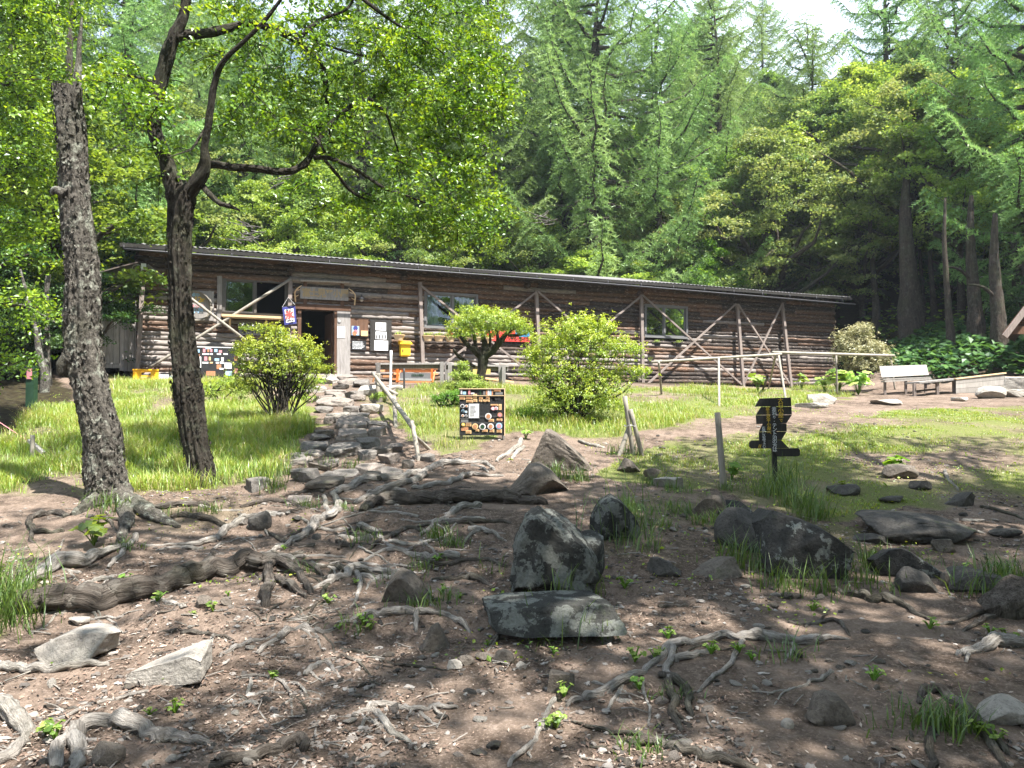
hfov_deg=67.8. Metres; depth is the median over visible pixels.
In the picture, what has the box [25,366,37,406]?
litter bin
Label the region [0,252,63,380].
understory tree
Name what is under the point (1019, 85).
broadleaf tree
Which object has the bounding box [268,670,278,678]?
seedling
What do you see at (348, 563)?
tree root
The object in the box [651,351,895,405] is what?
pole railing
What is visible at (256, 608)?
tree root
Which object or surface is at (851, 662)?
loose stone
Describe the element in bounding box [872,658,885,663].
loose stone
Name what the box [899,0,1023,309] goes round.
larch tree
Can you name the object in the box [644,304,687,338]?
window
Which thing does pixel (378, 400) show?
step stone
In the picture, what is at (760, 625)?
loose stone
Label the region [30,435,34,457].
short stake
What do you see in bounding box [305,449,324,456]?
step stone
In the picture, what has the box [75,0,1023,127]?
sky
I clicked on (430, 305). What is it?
window
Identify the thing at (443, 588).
seedling
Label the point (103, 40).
larch tree
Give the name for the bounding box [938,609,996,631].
tree root
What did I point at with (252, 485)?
step stone
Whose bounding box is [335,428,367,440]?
step stone
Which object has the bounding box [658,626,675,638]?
seedling
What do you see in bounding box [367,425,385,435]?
step stone
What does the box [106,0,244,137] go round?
larch tree
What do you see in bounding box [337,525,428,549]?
tree root
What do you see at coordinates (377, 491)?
tree root
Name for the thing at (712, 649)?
seedling
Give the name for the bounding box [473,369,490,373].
yellow sign
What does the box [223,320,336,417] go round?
azalea bush
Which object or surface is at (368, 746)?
loose stone
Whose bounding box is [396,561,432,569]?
tree root
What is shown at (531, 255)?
broadleaf tree
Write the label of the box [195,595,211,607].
rock
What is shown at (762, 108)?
broadleaf tree
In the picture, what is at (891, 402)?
rock
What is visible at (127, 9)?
larch tree
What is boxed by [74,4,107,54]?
larch tree
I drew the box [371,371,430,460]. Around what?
log handrail
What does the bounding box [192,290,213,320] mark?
opening sign
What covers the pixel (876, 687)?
loose stone
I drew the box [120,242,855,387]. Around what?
log cabin
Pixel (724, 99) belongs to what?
larch tree
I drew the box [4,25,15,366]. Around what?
slender tree
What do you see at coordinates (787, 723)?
rock
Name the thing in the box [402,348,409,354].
door
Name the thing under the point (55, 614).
tree root
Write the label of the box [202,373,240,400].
ground shrub
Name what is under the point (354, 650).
tree root
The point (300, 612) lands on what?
tree root
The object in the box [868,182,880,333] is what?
slender tree
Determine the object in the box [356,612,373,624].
seedling
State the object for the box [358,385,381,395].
step stone
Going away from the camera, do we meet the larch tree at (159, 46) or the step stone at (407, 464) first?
the step stone at (407, 464)
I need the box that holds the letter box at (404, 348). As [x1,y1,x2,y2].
[398,341,411,356]
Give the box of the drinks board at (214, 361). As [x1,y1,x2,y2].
[197,346,239,378]
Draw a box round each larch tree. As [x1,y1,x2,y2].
[0,0,198,259]
[0,0,243,250]
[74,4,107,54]
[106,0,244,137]
[134,3,205,107]
[135,0,244,126]
[169,0,337,256]
[185,11,251,65]
[217,14,304,144]
[256,0,459,256]
[366,0,544,267]
[373,0,498,186]
[419,0,557,275]
[464,0,743,288]
[474,0,634,261]
[527,0,618,181]
[528,11,584,121]
[559,0,775,289]
[572,25,637,125]
[609,33,681,128]
[641,0,799,268]
[663,11,690,103]
[665,0,767,137]
[666,32,765,142]
[736,0,804,122]
[748,12,869,290]
[757,72,810,125]
[806,0,964,265]
[876,0,1023,259]
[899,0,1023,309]
[968,15,1021,51]
[991,0,1023,50]
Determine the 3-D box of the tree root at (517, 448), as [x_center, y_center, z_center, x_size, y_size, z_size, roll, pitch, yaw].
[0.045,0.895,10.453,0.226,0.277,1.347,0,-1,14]
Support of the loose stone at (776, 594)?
on the ground at (886, 624)
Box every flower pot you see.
[393,331,404,340]
[422,332,432,340]
[432,332,444,341]
[445,333,454,341]
[470,333,480,342]
[652,340,661,346]
[673,340,683,346]
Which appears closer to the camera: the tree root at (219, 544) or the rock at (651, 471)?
the tree root at (219, 544)
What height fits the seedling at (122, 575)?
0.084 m
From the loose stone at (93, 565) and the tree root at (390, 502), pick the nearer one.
the loose stone at (93, 565)
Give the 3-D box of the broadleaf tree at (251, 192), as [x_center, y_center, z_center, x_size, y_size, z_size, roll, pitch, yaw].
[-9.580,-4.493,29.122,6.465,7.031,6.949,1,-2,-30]
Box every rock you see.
[34,623,120,664]
[69,616,90,625]
[92,740,125,765]
[124,639,212,685]
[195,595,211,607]
[220,597,231,605]
[248,511,271,530]
[381,567,432,604]
[419,622,449,652]
[447,659,462,669]
[458,655,474,665]
[475,652,493,660]
[482,590,626,637]
[493,649,513,663]
[509,505,599,592]
[510,461,567,495]
[516,661,526,669]
[531,429,592,470]
[547,669,574,692]
[582,529,604,586]
[589,493,640,540]
[617,458,640,472]
[643,468,659,479]
[647,556,681,576]
[653,477,683,488]
[691,495,726,517]
[692,556,742,578]
[714,507,758,552]
[718,499,752,514]
[751,508,856,579]
[781,718,793,728]
[795,403,828,407]
[804,710,823,725]
[807,394,836,403]
[807,689,855,725]
[826,483,860,495]
[853,533,888,544]
[855,510,975,543]
[867,548,941,578]
[870,399,902,404]
[879,495,903,502]
[882,464,918,478]
[894,566,937,592]
[908,480,931,489]
[931,539,955,552]
[940,571,949,586]
[944,492,974,506]
[946,566,1002,591]
[951,397,967,401]
[975,386,1006,398]
[975,693,1023,725]
[976,574,1023,619]
[988,528,1022,537]
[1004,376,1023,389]
[1006,389,1023,396]
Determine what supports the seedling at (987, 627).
on the ground at (886, 624)
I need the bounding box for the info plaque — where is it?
[351,340,365,349]
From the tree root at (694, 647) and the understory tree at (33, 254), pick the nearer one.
the tree root at (694, 647)
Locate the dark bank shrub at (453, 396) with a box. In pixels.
[428,387,459,407]
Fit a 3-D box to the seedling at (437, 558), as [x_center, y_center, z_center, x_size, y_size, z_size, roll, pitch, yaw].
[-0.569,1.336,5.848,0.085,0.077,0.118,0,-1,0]
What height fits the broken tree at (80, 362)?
5.113 m
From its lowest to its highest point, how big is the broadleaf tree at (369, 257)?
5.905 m
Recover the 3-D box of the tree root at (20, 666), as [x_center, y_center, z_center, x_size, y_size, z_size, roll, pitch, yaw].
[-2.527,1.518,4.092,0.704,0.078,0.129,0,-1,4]
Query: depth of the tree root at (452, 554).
5.93 m
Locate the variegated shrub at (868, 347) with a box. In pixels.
[825,322,899,378]
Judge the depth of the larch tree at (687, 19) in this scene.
51.76 m
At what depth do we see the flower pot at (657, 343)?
26.34 m
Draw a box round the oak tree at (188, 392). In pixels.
[67,0,531,486]
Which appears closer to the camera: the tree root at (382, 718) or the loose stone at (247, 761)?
the loose stone at (247, 761)
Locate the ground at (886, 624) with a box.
[0,180,1023,767]
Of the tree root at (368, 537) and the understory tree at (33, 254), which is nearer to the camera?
the tree root at (368, 537)
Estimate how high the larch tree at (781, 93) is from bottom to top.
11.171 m
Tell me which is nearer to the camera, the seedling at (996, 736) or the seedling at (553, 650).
the seedling at (996, 736)
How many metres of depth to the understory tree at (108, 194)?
25.50 m
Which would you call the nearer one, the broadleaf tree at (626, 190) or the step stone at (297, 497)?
the step stone at (297, 497)
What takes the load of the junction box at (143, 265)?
attached to the log cabin
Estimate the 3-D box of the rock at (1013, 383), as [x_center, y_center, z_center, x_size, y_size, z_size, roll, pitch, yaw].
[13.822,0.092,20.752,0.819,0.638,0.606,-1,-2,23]
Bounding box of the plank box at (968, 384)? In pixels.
[953,373,1006,392]
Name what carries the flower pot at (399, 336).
on the log cabin
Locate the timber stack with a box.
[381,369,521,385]
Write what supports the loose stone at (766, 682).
on the ground at (886, 624)
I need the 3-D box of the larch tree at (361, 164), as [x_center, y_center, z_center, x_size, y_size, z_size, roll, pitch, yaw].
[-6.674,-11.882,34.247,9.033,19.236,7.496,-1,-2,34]
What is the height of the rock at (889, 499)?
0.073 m
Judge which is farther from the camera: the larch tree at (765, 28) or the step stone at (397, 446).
the larch tree at (765, 28)
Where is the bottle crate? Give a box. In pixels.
[133,369,158,379]
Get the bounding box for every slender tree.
[3,269,55,392]
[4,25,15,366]
[43,274,51,385]
[52,0,60,368]
[60,0,73,377]
[119,0,127,195]
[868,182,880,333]
[895,177,926,345]
[942,198,955,355]
[949,195,986,347]
[967,213,1011,358]
[982,203,989,312]
[1011,191,1020,317]
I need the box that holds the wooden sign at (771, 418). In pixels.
[749,397,799,483]
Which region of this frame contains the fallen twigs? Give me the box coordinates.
[0,444,1023,767]
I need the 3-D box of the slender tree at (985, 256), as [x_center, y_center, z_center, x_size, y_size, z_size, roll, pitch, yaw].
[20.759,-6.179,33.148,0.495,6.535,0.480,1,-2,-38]
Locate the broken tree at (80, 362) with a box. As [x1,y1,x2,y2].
[50,17,180,544]
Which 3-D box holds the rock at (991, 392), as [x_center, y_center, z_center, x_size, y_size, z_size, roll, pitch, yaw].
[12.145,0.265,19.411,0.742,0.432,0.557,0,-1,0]
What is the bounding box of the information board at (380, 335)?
[370,319,391,351]
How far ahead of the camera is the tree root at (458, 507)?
7.06 m
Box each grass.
[0,373,316,493]
[1,565,52,612]
[146,498,226,517]
[381,378,855,451]
[600,406,1023,517]
[617,472,869,552]
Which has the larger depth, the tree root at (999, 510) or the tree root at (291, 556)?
the tree root at (999, 510)
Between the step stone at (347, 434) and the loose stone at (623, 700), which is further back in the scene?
the step stone at (347, 434)
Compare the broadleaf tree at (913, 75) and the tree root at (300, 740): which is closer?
the tree root at (300, 740)
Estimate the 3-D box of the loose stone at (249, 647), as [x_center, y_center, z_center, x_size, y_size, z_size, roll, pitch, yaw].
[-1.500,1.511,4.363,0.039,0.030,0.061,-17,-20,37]
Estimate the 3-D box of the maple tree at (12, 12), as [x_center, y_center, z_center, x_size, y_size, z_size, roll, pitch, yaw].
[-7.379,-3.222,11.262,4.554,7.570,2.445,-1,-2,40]
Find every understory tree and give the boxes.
[0,205,63,354]
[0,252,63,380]
[1,186,61,251]
[5,248,60,368]
[22,262,165,362]
[32,188,167,301]
[97,236,152,375]
[337,229,410,267]
[543,240,639,275]
[723,254,759,288]
[751,262,830,295]
[899,230,988,302]
[966,230,1022,299]
[988,275,1023,325]
[1002,280,1011,306]
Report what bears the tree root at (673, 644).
on the ground at (886, 624)
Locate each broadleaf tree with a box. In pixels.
[0,35,203,364]
[29,56,203,202]
[104,85,270,252]
[113,118,274,245]
[152,210,242,254]
[190,57,248,121]
[193,179,328,262]
[209,160,395,267]
[218,63,557,245]
[219,102,371,232]
[224,149,371,265]
[226,95,346,182]
[233,206,388,266]
[234,92,357,201]
[295,54,409,189]
[320,194,486,269]
[357,101,406,188]
[367,124,509,269]
[414,178,571,277]
[454,205,594,277]
[490,120,585,240]
[512,105,570,134]
[518,71,563,122]
[534,120,683,252]
[542,195,747,288]
[543,248,671,330]
[546,220,664,310]
[548,119,688,224]
[552,133,688,240]
[620,218,755,285]
[641,199,771,289]
[648,126,877,301]
[663,136,809,267]
[664,66,782,166]
[671,237,766,294]
[676,129,726,200]
[698,85,895,293]
[737,83,780,124]
[741,88,866,275]
[755,68,804,127]
[767,130,963,317]
[776,61,942,296]
[797,58,1020,257]
[827,67,1023,321]
[874,69,1023,310]
[875,39,970,114]
[930,43,1023,273]
[975,124,1023,258]
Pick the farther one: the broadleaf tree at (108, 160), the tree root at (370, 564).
the broadleaf tree at (108, 160)
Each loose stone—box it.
[35,758,48,765]
[47,678,56,687]
[89,562,98,567]
[122,683,136,689]
[133,704,143,712]
[141,759,154,766]
[149,651,162,655]
[165,754,177,762]
[231,709,238,715]
[242,757,254,765]
[245,645,254,649]
[254,735,268,743]
[261,696,271,701]
[268,616,275,621]
[292,516,301,520]
[312,533,320,539]
[342,718,356,723]
[355,693,363,697]
[360,743,372,750]
[382,651,395,656]
[391,702,400,709]
[426,744,434,748]
[431,652,438,657]
[434,714,447,718]
[452,751,463,756]
[463,688,476,694]
[471,748,487,755]
[473,716,486,721]
[486,740,500,748]
[536,720,552,730]
[603,636,612,643]
[616,756,624,761]
[618,698,631,702]
[623,757,633,767]
[636,756,646,764]
[654,695,668,704]
[657,751,668,758]
[663,757,673,763]
[667,750,679,761]
[678,738,692,745]
[684,722,693,727]
[701,705,713,713]
[702,747,714,752]
[729,679,741,685]
[740,584,750,588]
[753,623,764,628]
[762,679,772,685]
[767,603,778,607]
[770,592,780,596]
[780,592,793,598]
[793,593,801,598]
[794,763,803,767]
[812,594,824,599]
[833,725,846,729]
[835,665,845,669]
[844,660,856,665]
[860,629,869,633]
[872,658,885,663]
[873,684,879,689]
[891,746,902,750]
[911,760,925,767]
[958,512,967,515]
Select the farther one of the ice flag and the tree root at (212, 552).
the ice flag
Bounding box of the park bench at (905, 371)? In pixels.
[879,365,931,394]
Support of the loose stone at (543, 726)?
on the ground at (886, 624)
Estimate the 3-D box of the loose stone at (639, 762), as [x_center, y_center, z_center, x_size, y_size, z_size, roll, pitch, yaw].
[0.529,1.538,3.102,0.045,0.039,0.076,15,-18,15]
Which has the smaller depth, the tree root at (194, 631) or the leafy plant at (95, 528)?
the tree root at (194, 631)
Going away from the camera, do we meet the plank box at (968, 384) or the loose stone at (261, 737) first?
the loose stone at (261, 737)
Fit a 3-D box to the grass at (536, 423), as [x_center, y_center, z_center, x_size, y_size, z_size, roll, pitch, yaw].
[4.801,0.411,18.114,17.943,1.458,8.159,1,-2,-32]
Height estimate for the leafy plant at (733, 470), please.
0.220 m
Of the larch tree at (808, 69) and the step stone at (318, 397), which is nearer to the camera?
the step stone at (318, 397)
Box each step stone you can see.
[246,477,271,492]
[278,452,305,465]
[285,495,311,504]
[290,468,320,481]
[296,456,313,464]
[300,441,329,449]
[304,476,344,489]
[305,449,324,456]
[308,460,338,470]
[310,386,326,392]
[310,433,330,440]
[313,395,332,401]
[313,429,336,437]
[314,406,332,412]
[315,397,349,406]
[317,377,338,383]
[320,471,346,475]
[323,416,336,423]
[324,389,346,395]
[325,442,361,457]
[326,391,344,396]
[326,412,349,418]
[331,398,354,406]
[332,384,348,388]
[334,469,358,478]
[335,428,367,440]
[336,415,370,428]
[337,375,357,379]
[337,378,359,384]
[343,405,360,412]
[345,390,363,397]
[350,394,365,400]
[350,412,369,416]
[353,379,369,386]
[355,462,384,473]
[356,437,380,448]
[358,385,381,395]
[358,449,376,459]
[360,404,383,413]
[362,471,382,480]
[366,420,389,428]
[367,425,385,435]
[371,445,392,455]
[372,397,387,402]
[377,466,402,474]
[378,453,399,463]
[382,387,395,393]
[386,443,402,450]
[387,385,402,389]
[402,459,414,468]
[420,453,434,461]
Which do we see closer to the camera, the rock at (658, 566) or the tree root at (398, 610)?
the tree root at (398, 610)
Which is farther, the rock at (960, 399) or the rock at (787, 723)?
the rock at (960, 399)
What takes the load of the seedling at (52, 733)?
on the ground at (886, 624)
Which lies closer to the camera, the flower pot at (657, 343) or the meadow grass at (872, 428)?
the meadow grass at (872, 428)
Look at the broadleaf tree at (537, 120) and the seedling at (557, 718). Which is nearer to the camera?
the seedling at (557, 718)
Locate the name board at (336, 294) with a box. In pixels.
[300,280,348,305]
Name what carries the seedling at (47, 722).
on the ground at (886, 624)
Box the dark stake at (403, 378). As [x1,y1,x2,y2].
[403,368,404,388]
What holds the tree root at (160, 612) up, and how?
on the ground at (886, 624)
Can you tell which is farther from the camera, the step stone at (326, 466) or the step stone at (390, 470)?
the step stone at (326, 466)
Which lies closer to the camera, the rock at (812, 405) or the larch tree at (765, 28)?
the rock at (812, 405)
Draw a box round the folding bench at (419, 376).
[396,369,435,381]
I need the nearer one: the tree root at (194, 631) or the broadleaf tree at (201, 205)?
the tree root at (194, 631)
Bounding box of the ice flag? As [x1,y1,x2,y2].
[282,297,296,324]
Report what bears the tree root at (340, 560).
on the ground at (886, 624)
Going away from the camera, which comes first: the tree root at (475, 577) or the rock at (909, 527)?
the tree root at (475, 577)
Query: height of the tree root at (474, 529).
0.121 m
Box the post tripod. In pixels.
[618,396,643,455]
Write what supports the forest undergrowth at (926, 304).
on the ground at (886, 624)
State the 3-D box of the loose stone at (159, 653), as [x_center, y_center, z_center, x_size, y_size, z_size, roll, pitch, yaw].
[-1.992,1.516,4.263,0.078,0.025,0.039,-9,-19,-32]
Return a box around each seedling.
[35,717,65,734]
[42,724,61,738]
[117,573,133,577]
[142,706,157,714]
[151,591,167,601]
[165,698,184,712]
[206,601,217,611]
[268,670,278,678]
[322,593,336,602]
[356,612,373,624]
[365,620,376,629]
[432,553,441,560]
[437,583,445,594]
[537,717,554,726]
[547,711,566,728]
[549,646,557,653]
[556,680,572,696]
[617,576,632,588]
[626,646,646,661]
[629,676,644,689]
[648,648,660,656]
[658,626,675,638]
[702,640,719,653]
[730,641,745,652]
[745,650,755,659]
[807,600,821,610]
[865,664,885,679]
[921,616,939,628]
[965,719,994,734]
[977,724,1007,740]
[983,623,997,632]
[997,628,1019,635]
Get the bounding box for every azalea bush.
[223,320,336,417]
[512,302,661,421]
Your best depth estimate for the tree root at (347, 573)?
5.67 m
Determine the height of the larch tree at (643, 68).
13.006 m
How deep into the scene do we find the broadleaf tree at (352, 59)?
48.56 m
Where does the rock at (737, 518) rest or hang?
on the ground at (886, 624)
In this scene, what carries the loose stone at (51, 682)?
on the ground at (886, 624)
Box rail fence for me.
[375,362,508,385]
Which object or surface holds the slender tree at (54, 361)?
on the ground at (886, 624)
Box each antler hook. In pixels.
[294,285,301,301]
[348,288,355,304]
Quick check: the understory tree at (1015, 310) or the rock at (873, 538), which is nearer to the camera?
the rock at (873, 538)
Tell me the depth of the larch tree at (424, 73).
44.84 m
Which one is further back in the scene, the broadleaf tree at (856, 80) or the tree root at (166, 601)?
the broadleaf tree at (856, 80)
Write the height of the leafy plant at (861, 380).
0.686 m
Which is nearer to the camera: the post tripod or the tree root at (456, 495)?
the tree root at (456, 495)
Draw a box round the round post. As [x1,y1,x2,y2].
[715,412,726,488]
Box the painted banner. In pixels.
[488,330,529,341]
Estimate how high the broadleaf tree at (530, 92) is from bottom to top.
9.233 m
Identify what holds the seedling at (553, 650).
on the ground at (886, 624)
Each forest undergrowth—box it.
[799,246,1005,364]
[863,250,1010,360]
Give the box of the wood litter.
[0,432,1023,767]
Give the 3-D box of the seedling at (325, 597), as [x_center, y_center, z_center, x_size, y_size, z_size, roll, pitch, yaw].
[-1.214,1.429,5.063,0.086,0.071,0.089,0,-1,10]
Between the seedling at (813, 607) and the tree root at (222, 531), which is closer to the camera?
the seedling at (813, 607)
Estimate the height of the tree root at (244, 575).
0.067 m
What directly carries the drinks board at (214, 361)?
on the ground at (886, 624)
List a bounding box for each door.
[324,313,332,373]
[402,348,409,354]
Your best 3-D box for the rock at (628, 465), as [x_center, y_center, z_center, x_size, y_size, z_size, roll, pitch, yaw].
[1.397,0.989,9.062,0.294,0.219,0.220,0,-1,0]
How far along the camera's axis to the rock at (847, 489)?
8.13 m
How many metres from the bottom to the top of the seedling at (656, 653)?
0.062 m
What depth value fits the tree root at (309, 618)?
4.77 m
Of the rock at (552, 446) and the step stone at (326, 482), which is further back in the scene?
the rock at (552, 446)
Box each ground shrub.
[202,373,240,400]
[291,372,325,402]
[506,402,560,421]
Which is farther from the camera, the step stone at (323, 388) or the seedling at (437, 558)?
the step stone at (323, 388)
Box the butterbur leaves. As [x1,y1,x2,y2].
[878,310,1023,382]
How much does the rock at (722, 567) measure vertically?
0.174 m
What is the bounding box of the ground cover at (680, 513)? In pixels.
[0,391,1023,680]
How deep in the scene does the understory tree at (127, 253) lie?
22.20 m
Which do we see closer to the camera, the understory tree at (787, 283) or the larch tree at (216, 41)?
the understory tree at (787, 283)
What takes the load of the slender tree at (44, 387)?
on the ground at (886, 624)
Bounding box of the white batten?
[27,439,45,453]
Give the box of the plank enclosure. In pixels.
[20,261,138,375]
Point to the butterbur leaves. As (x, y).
(924, 346)
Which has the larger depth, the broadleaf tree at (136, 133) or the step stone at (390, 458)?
the broadleaf tree at (136, 133)
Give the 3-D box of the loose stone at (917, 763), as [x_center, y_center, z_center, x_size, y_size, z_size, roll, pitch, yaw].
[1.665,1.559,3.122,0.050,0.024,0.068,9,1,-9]
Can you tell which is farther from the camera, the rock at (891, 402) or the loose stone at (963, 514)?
the rock at (891, 402)
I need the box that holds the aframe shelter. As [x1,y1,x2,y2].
[1002,306,1023,341]
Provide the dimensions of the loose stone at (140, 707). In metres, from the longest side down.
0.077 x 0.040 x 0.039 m
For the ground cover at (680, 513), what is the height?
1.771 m
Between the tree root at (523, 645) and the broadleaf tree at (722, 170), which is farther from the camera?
the broadleaf tree at (722, 170)
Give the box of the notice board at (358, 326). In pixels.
[350,318,367,335]
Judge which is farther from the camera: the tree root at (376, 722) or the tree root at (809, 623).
the tree root at (809, 623)
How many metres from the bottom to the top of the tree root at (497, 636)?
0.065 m
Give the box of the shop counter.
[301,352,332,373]
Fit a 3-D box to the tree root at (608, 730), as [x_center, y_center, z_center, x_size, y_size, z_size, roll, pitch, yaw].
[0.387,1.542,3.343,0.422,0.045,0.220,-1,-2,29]
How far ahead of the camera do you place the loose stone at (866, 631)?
4.67 m
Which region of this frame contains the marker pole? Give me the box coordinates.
[389,350,391,386]
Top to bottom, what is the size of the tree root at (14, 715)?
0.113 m
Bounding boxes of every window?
[217,276,287,330]
[423,291,477,329]
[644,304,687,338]
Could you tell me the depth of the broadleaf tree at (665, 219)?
36.27 m
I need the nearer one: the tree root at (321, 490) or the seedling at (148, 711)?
the seedling at (148, 711)
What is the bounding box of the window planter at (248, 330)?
[238,322,261,335]
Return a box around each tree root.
[0,659,109,673]
[0,694,35,764]
[15,548,323,612]
[22,543,128,584]
[25,509,69,542]
[32,608,100,634]
[38,689,150,726]
[43,608,99,620]
[43,704,86,719]
[47,707,217,767]
[56,539,82,583]
[84,574,128,583]
[85,514,135,532]
[90,609,142,633]
[92,575,113,581]
[106,532,138,567]
[136,732,173,742]
[140,510,284,546]
[141,629,175,639]
[150,596,186,608]
[154,501,226,525]
[156,545,203,549]
[156,604,186,614]
[175,501,242,510]
[180,628,234,644]
[204,548,215,557]
[207,732,243,744]
[208,731,314,767]
[210,700,258,709]
[213,536,255,549]
[219,622,342,655]
[223,570,259,578]
[232,745,290,762]
[234,606,263,621]
[234,673,311,715]
[235,694,271,705]
[240,498,304,510]
[246,512,276,535]
[255,690,320,694]
[259,491,342,553]
[262,693,309,712]
[266,529,314,547]
[266,596,308,617]
[270,550,334,565]
[274,573,326,587]
[279,502,331,516]
[280,553,296,559]
[282,599,325,620]
[283,519,380,538]
[284,564,334,580]
[285,549,305,559]
[287,488,325,507]
[294,554,345,557]
[295,613,345,621]
[296,515,350,531]
[303,621,336,664]
[303,659,338,683]
[306,583,329,614]
[311,561,378,580]
[313,562,400,607]
[320,507,381,533]
[320,658,361,683]
[326,558,388,575]
[329,561,384,571]
[330,458,494,503]
[332,653,392,677]
[333,527,354,549]
[334,562,378,584]
[336,605,470,632]
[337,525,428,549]
[338,534,372,540]
[339,646,447,670]
[340,498,396,504]
[344,494,377,512]
[347,681,404,701]
[349,542,382,559]
[351,700,458,750]
[352,510,418,517]
[355,487,406,499]
[356,522,394,546]
[358,545,396,567]
[359,488,547,511]
[360,561,430,580]
[361,713,398,729]
[363,546,460,560]
[366,573,392,589]
[386,571,423,587]
[387,523,456,552]
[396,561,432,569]
[401,516,485,536]
[411,471,503,488]
[416,518,510,534]
[416,557,507,585]
[419,501,482,535]
[433,486,470,506]
[464,525,506,544]
[484,633,534,662]
[485,633,501,650]
[495,437,525,461]
[507,696,557,766]
[565,627,848,722]
[567,718,649,753]
[578,440,605,447]
[591,680,635,704]
[627,734,758,767]
[658,603,687,607]
[658,671,694,731]
[688,643,733,650]
[767,669,833,704]
[787,617,850,635]
[804,614,827,627]
[827,586,932,619]
[909,683,1009,767]
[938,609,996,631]
[943,469,958,490]
[955,631,1023,661]
[979,505,1023,519]
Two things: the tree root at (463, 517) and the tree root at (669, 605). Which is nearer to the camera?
the tree root at (669, 605)
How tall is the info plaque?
0.285 m
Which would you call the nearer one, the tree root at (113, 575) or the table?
the tree root at (113, 575)
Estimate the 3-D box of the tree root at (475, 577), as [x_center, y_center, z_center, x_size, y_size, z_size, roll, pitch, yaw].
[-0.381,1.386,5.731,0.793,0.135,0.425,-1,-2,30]
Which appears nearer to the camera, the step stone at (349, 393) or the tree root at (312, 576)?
the tree root at (312, 576)
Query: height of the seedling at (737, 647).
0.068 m
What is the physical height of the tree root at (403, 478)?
0.336 m
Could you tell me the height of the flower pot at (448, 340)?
0.313 m
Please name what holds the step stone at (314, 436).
on the ground at (886, 624)
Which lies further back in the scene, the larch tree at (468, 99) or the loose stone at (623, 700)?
the larch tree at (468, 99)
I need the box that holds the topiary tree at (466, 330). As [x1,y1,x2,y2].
[442,300,546,381]
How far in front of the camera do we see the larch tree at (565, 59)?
57.77 m
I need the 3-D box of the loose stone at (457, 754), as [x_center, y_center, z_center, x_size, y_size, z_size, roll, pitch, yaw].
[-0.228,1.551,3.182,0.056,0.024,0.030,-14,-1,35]
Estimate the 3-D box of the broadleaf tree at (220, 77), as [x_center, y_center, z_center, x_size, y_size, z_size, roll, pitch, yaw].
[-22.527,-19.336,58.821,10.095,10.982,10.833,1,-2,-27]
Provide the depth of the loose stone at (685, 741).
3.24 m
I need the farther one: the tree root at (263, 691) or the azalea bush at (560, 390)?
the azalea bush at (560, 390)
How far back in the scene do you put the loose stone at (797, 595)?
5.24 m
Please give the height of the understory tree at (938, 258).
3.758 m
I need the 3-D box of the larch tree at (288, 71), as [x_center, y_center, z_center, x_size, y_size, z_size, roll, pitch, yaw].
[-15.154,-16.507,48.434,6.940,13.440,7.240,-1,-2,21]
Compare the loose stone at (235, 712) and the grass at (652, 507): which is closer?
the loose stone at (235, 712)
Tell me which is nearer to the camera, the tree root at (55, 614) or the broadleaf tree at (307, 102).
the tree root at (55, 614)
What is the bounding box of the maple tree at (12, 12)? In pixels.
[0,0,120,394]
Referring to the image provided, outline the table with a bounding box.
[905,378,955,396]
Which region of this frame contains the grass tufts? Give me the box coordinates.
[0,438,1023,767]
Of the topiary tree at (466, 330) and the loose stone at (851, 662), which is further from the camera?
the topiary tree at (466, 330)
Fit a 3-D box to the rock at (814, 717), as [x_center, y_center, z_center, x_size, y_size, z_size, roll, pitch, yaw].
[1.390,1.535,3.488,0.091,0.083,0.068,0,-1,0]
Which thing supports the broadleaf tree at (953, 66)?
on the ground at (886, 624)
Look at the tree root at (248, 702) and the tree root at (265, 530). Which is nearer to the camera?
the tree root at (248, 702)
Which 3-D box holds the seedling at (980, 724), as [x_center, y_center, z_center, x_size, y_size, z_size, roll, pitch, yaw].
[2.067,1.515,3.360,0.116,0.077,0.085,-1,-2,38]
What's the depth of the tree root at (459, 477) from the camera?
8.30 m
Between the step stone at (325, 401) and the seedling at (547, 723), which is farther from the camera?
the step stone at (325, 401)
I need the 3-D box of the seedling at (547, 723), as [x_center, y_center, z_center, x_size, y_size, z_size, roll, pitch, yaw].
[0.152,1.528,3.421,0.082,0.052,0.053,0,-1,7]
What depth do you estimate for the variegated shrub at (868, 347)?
23.10 m
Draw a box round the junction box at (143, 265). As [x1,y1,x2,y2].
[132,263,145,270]
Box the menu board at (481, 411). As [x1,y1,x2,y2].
[458,388,504,439]
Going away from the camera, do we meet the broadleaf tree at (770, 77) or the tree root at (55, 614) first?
the tree root at (55, 614)
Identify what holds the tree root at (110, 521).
on the ground at (886, 624)
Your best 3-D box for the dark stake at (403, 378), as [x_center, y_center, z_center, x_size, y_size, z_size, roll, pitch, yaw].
[-2.407,-0.016,17.010,0.054,0.664,0.043,-1,-2,45]
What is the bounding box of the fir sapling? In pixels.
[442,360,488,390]
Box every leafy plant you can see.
[68,514,115,545]
[518,426,532,438]
[727,461,744,479]
[747,373,764,390]
[793,373,809,388]
[814,376,834,391]
[823,368,849,390]
[842,370,874,394]
[882,455,909,465]
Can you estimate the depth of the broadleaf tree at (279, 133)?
40.88 m
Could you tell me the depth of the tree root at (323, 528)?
6.82 m
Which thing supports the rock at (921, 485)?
on the ground at (886, 624)
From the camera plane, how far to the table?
20.94 m
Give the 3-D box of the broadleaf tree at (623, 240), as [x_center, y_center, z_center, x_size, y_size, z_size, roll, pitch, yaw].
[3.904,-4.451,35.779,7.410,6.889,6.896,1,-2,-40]
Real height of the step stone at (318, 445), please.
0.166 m
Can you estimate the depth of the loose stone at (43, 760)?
3.09 m
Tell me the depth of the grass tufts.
5.50 m

